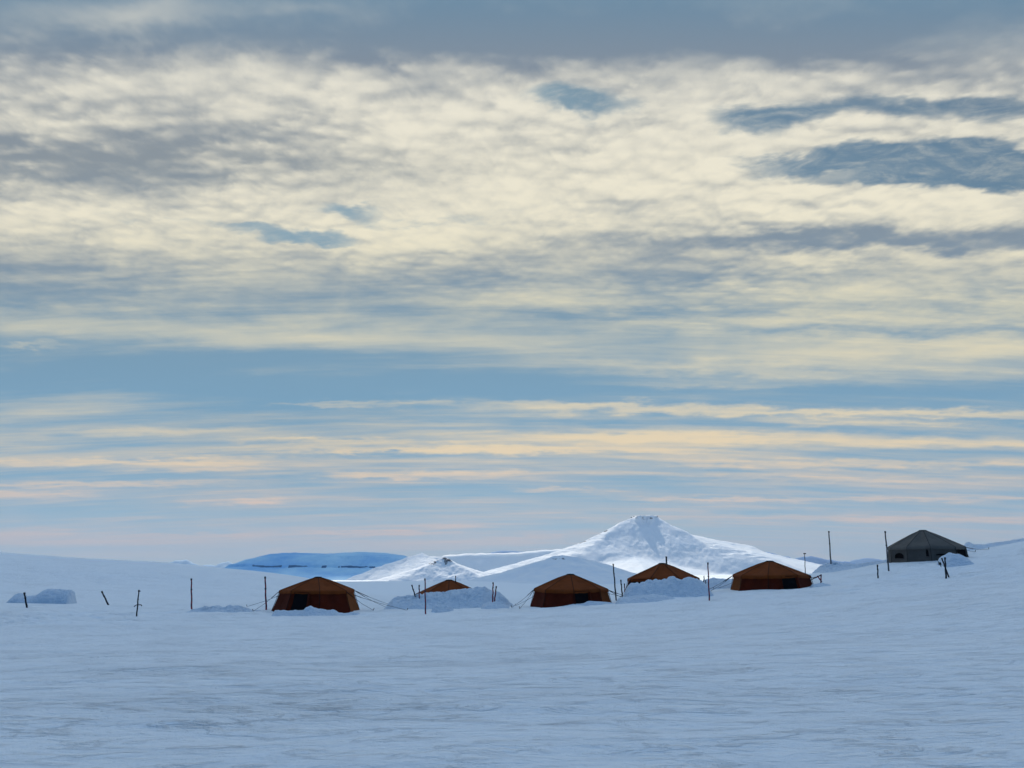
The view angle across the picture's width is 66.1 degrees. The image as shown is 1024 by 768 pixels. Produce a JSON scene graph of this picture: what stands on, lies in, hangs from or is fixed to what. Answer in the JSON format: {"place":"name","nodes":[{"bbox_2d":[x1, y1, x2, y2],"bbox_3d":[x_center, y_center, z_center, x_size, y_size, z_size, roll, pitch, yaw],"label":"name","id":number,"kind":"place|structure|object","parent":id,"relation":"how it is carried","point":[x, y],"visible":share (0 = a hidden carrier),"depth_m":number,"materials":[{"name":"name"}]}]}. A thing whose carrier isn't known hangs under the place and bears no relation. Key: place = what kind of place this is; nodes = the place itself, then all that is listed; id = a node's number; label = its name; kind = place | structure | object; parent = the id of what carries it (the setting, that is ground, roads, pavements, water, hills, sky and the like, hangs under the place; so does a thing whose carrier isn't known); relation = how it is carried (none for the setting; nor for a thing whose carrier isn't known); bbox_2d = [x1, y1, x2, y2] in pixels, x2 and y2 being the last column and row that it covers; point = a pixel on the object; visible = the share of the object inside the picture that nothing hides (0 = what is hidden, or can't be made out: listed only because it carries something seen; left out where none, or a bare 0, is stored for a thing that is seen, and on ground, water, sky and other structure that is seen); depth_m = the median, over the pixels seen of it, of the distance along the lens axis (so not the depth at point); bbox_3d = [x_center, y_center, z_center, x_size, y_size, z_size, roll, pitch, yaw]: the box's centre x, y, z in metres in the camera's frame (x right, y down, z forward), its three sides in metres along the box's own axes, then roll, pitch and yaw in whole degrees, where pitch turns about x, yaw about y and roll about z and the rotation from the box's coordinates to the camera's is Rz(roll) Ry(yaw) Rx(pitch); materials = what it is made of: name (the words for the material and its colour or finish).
{"place":"outdoors","nodes":[
{"label":"outdoors","id":0,"kind":"place"},
{"bbox_2d":[169,560,232,567],"bbox_3d":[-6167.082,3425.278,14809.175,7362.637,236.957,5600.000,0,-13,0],"label":"mountain","id":1,"kind":"structure","parent":0,"point":[223,565],"depth_m":14592.17,"materials":[{"name":"white snow"}]},
{"bbox_2d":[225,552,406,579],"bbox_3d":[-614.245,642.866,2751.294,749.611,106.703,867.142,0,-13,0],"label":"table mountain","id":2,"kind":"structure","parent":0,"point":[338,566],"depth_m":2588.83,"materials":[{"name":"snow"}]},
{"bbox_2d":[346,553,435,579],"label":"mountain","id":3,"kind":"structure","parent":0,"point":[404,565],"depth_m":2480.00,"materials":[{"name":"white snow"}]},
{"bbox_2d":[373,557,489,580],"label":"mountain","id":4,"kind":"structure","parent":0,"point":[442,569],"depth_m":2215.50,"materials":[{"name":"white snow"}]},
{"bbox_2d":[429,549,559,571],"bbox_3d":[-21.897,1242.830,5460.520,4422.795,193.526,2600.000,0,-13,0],"label":"plateau","id":5,"kind":"structure","parent":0,"point":[483,562],"depth_m":5439.54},
{"bbox_2d":[491,551,519,552],"bbox_3d":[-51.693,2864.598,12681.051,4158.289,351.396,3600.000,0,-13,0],"label":"plateau","id":6,"kind":"structure","parent":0,"point":[506,552],"depth_m":12689.80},
{"bbox_2d":[0,538,1023,767],"bbox_3d":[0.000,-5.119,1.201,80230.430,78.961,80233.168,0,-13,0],"label":"ground","id":7,"kind":"structure","parent":0,"point":[909,664],"depth_m":14.19,"materials":[{"name":"white snow"}]},
{"bbox_2d":[23,592,27,607],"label":"marker pole","id":8,"kind":"object","parent":7,"relation":"on","point":[24,593],"visible":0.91,"depth_m":74.90,"materials":[{"name":"brown wood"}]},
{"bbox_2d":[6,589,76,603],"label":"snow bank","id":9,"kind":"structure","parent":7,"relation":"on","point":[55,596],"depth_m":83.70,"materials":[{"name":"white snow"}]},
{"bbox_2d":[134,590,141,615],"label":"marker pole","id":10,"kind":"object","parent":7,"relation":"on","point":[137,604],"visible":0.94,"depth_m":65.95,"materials":[{"name":"brown wood"}]},
{"bbox_2d":[190,578,192,608],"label":"marker pole","id":11,"kind":"object","parent":7,"relation":"on","point":[191,592],"visible":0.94,"depth_m":74.08,"materials":[{"name":"red wood"}]},
{"bbox_2d":[188,605,260,612],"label":"snow bank","id":12,"kind":"structure","parent":7,"relation":"on","point":[228,608],"depth_m":70.38,"materials":[{"name":"white snow"}]},
{"bbox_2d":[264,576,266,609],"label":"marker pole","id":13,"kind":"object","parent":7,"relation":"on","point":[265,588],"visible":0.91,"depth_m":72.18,"materials":[{"name":"red wood"}]},
{"bbox_2d":[272,606,359,615],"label":"snow bank","id":14,"kind":"structure","parent":7,"relation":"on","point":[309,611],"depth_m":66.81,"materials":[{"name":"white snow"}]},
{"bbox_2d":[247,577,407,612],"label":"round tent","id":15,"kind":"object","parent":7,"relation":"on","point":[321,593],"visible":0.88,"depth_m":70.31,"materials":[{"name":"orange fabric"}]},
{"bbox_2d":[290,592,308,609],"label":"doorway","id":16,"kind":"structure","parent":15,"relation":"in","point":[299,602],"depth_m":69.32,"materials":[{"name":"black fabric"}]},
{"bbox_2d":[424,578,425,613],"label":"marker pole","id":17,"kind":"object","parent":7,"relation":"on","point":[425,594],"visible":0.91,"depth_m":66.88,"materials":[{"name":"red wood"}]},
{"bbox_2d":[431,604,452,612],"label":"snow bank","id":18,"kind":"structure","parent":7,"relation":"on","point":[439,608],"depth_m":69.02,"materials":[{"name":"white snow"}]},
{"bbox_2d":[415,576,470,594],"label":"round tent","id":19,"kind":"object","parent":7,"relation":"on","point":[446,585],"visible":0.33,"depth_m":81.20,"materials":[{"name":"orange fabric"}]},
{"bbox_2d":[384,586,513,608],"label":"snow bank","id":20,"kind":"structure","parent":7,"relation":"on","point":[476,597],"depth_m":74.48,"materials":[{"name":"white snow"}]},
{"bbox_2d":[481,601,508,608],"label":"snow bank","id":21,"kind":"structure","parent":7,"relation":"on","point":[494,605],"depth_m":69.96,"materials":[{"name":"white snow"}]},
{"bbox_2d":[511,574,621,608],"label":"round tent","id":22,"kind":"object","parent":7,"relation":"on","point":[567,589],"visible":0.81,"depth_m":71.14,"materials":[{"name":"orange fabric"}]},
{"bbox_2d":[574,591,589,603],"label":"doorway","id":23,"kind":"structure","parent":22,"relation":"in","point":[580,598],"depth_m":70.15,"materials":[{"name":"black fabric"}]},
{"bbox_2d":[565,601,613,605],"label":"snow bank","id":24,"kind":"structure","parent":7,"relation":"on","point":[587,603],"depth_m":69.23,"materials":[{"name":"white snow"}]},
{"bbox_2d":[612,564,616,599],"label":"marker pole","id":25,"kind":"object","parent":7,"relation":"on","point":[614,582],"visible":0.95,"depth_m":77.52,"materials":[{"name":"brown wood"}]},
{"bbox_2d":[615,594,674,603],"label":"snow bank","id":26,"kind":"structure","parent":7,"relation":"on","point":[642,598],"depth_m":67.32,"materials":[{"name":"white snow"}]},
{"bbox_2d":[616,556,699,600],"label":"round tent","id":27,"kind":"object","parent":7,"relation":"on","point":[659,571],"visible":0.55,"depth_m":74.32,"materials":[{"name":"orange fabric"}]},
{"bbox_2d":[623,576,713,596],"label":"snow bank","id":28,"kind":"structure","parent":7,"relation":"on","point":[672,586],"depth_m":70.00,"materials":[{"name":"white snow"}]},
{"bbox_2d":[707,562,709,600],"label":"marker pole","id":29,"kind":"object","parent":7,"relation":"on","point":[708,580],"visible":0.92,"depth_m":66.07,"materials":[{"name":"red wood"}]},
{"bbox_2d":[704,578,732,589],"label":"snow bank","id":30,"kind":"structure","parent":7,"relation":"on","point":[713,582],"depth_m":79.45,"materials":[{"name":"white snow"}]},
{"bbox_2d":[710,561,812,590],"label":"round tent","id":31,"kind":"object","parent":7,"relation":"on","point":[773,575],"visible":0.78,"depth_m":73.54,"materials":[{"name":"orange fabric"}]},
{"bbox_2d":[781,576,798,588],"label":"doorway","id":32,"kind":"structure","parent":31,"relation":"in","point":[787,583],"depth_m":72.29,"materials":[{"name":"black fabric"}]},
{"bbox_2d":[807,574,821,582],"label":"rope anchor","id":33,"kind":"object","parent":7,"relation":"on","point":[820,578],"visible":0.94,"depth_m":73.86,"materials":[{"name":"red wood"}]},
{"bbox_2d":[810,583,830,587],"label":"snow bank","id":34,"kind":"structure","parent":7,"relation":"on","point":[818,585],"depth_m":71.74,"materials":[{"name":"white snow"}]},
{"bbox_2d":[813,559,886,572],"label":"snow bank","id":35,"kind":"structure","parent":7,"relation":"on","point":[829,567],"depth_m":85.41,"materials":[{"name":"white snow"}]},
{"bbox_2d":[828,531,831,563],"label":"marker pole","id":36,"kind":"object","parent":35,"relation":"on","point":[829,547],"visible":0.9,"depth_m":87.11,"materials":[{"name":"grey wood"}]},
{"bbox_2d":[884,531,889,570],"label":"marker pole","id":37,"kind":"object","parent":7,"relation":"on","point":[886,551],"visible":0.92,"depth_m":76.76,"materials":[{"name":"grey wood"}]},
{"bbox_2d":[888,530,988,562],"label":"round tent","id":38,"kind":"object","parent":7,"relation":"on","point":[921,545],"visible":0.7,"depth_m":81.00,"materials":[{"name":"grey fabric"}]},
{"bbox_2d":[894,552,903,558],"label":"window","id":39,"kind":"structure","parent":38,"relation":"in","point":[899,555],"depth_m":82.00,"materials":[{"name":"grey fabric"}]},
{"bbox_2d":[925,549,929,556],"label":"window","id":40,"kind":"structure","parent":38,"relation":"in","point":[926,551],"depth_m":79.95,"materials":[{"name":"grey fabric"}]},
{"bbox_2d":[956,549,966,556],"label":"doorway","id":41,"kind":"structure","parent":38,"relation":"in","point":[963,552],"depth_m":80.59,"materials":[{"name":"grey fabric"}]},
{"bbox_2d":[944,557,946,578],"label":"marker pole","id":42,"kind":"object","parent":7,"relation":"on","point":[945,568],"visible":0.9,"depth_m":69.17,"materials":[{"name":"brown wood"}]},
{"bbox_2d":[937,552,973,566],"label":"snow bank","id":43,"kind":"structure","parent":7,"relation":"on","point":[953,560],"depth_m":74.81,"materials":[{"name":"white snow"}]},
{"bbox_2d":[964,538,1023,550],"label":"snow bank","id":44,"kind":"structure","parent":7,"relation":"on","point":[969,545],"depth_m":96.38,"materials":[{"name":"white snow"}]},
{"bbox_2d":[0,0,1023,565],"label":"sky","id":45,"kind":"structure","parent":0,"point":[408,278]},
{"bbox_2d":[468,555,635,583],"bbox_3d":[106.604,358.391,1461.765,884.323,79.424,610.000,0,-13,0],"label":"hill","id":46,"kind":"structure","parent":0,"point":[548,570],"depth_m":1391.93,"materials":[{"name":"white snow"}]},
{"bbox_2d":[485,515,820,574],"bbox_3d":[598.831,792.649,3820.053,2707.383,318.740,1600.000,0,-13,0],"label":"mountain","id":47,"kind":"structure","parent":0,"point":[636,544],"depth_m":3721.33,"materials":[{"name":"white snow"}]},
{"bbox_2d":[767,552,854,564],"bbox_3d":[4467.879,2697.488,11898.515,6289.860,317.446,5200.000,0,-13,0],"label":"mountain","id":48,"kind":"structure","parent":0,"point":[816,560],"depth_m":12059.98,"materials":[{"name":"white snow"}]},
{"bbox_2d":[850,558,883,563],"bbox_3d":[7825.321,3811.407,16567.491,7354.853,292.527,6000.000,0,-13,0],"label":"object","id":49,"kind":"structure","parent":0,"point":[862,560],"depth_m":16561.10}
]}

